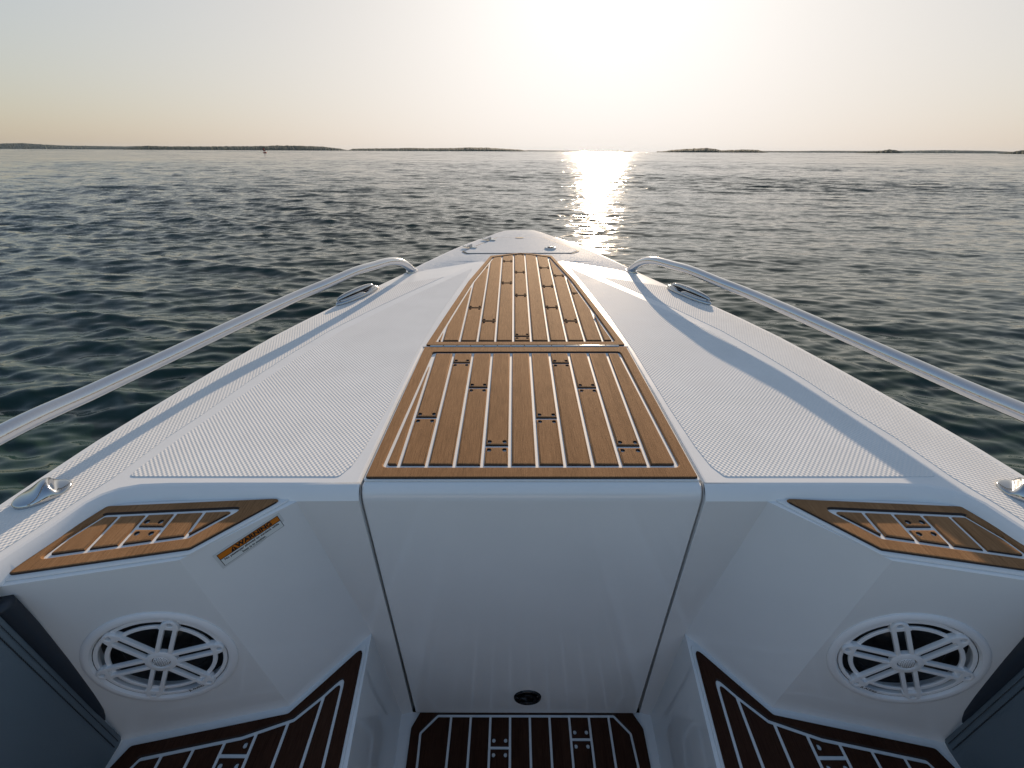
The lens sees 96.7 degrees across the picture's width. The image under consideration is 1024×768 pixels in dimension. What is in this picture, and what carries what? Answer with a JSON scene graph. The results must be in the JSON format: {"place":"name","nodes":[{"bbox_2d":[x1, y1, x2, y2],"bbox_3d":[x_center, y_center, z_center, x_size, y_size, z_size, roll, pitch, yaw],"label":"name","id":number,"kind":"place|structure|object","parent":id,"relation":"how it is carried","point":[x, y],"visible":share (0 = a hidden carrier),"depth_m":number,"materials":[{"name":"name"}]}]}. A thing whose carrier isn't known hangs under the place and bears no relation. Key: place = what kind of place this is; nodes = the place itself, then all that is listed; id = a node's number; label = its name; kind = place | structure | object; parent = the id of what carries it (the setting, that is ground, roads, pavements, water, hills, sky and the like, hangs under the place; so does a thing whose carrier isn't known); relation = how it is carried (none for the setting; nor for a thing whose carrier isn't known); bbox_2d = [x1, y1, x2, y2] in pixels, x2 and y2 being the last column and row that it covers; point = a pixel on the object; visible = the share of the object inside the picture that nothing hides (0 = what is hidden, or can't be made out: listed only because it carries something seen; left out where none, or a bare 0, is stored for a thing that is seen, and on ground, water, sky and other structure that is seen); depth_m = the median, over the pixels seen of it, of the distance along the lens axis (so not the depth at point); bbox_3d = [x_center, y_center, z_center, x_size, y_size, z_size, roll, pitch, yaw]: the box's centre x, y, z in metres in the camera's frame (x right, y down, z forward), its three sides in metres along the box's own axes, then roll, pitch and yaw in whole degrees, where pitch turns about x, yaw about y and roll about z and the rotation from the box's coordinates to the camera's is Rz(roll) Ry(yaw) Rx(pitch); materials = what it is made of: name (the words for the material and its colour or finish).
{"place":"outdoors","nodes":[
{"label":"outdoors","id":0,"kind":"place"},
{"bbox_2d":[0,143,138,149],"bbox_3d":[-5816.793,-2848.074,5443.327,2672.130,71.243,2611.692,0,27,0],"label":"island","id":1,"kind":"structure","parent":0,"point":[19,146],"depth_m":5373.38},
{"bbox_2d":[122,145,346,150],"bbox_3d":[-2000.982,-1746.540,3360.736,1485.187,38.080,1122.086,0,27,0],"label":"island","id":2,"kind":"structure","parent":0,"point":[293,147],"depth_m":3222.36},
{"bbox_2d":[347,147,524,150],"bbox_3d":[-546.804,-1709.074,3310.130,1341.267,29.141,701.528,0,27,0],"label":"island","id":3,"kind":"structure","parent":0,"point":[434,149],"depth_m":3163.67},
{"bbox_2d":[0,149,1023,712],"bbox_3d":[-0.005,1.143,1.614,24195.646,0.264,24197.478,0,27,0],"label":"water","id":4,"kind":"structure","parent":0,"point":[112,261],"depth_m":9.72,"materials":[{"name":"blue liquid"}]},
{"bbox_2d":[0,230,1023,767],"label":"motor boat","id":5,"kind":"object","parent":4,"relation":"on","point":[520,498],"visible":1,"depth_m":0.95,"materials":[{"name":"white plastic"}]},
{"bbox_2d":[0,0,1023,151],"label":"sky","id":6,"kind":"structure","parent":0,"point":[559,75],"materials":[{"name":"white"}]},
{"bbox_2d":[525,150,600,151],"bbox_3d":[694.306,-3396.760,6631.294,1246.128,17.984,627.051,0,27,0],"label":"island","id":7,"kind":"structure","parent":0,"point":[563,151],"depth_m":6426.93,"materials":[{"name":"grey"}]},
{"bbox_2d":[601,151,631,151],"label":"island","id":8,"kind":"structure","parent":0,"point":[616,151],"depth_m":3412.00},
{"bbox_2d":[657,148,767,152],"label":"island","id":9,"kind":"structure","parent":0,"point":[717,150],"depth_m":2052.37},
{"bbox_2d":[858,149,900,152],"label":"island","id":10,"kind":"structure","parent":0,"point":[890,151],"depth_m":2105.71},
{"bbox_2d":[765,150,1006,153],"bbox_3d":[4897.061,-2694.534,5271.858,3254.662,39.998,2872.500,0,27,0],"label":"island","id":11,"kind":"structure","parent":0,"point":[947,151],"depth_m":5224.29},
{"bbox_2d":[1000,150,1023,153],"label":"island","id":12,"kind":"structure","parent":0,"point":[1019,152],"depth_m":1446.85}
]}

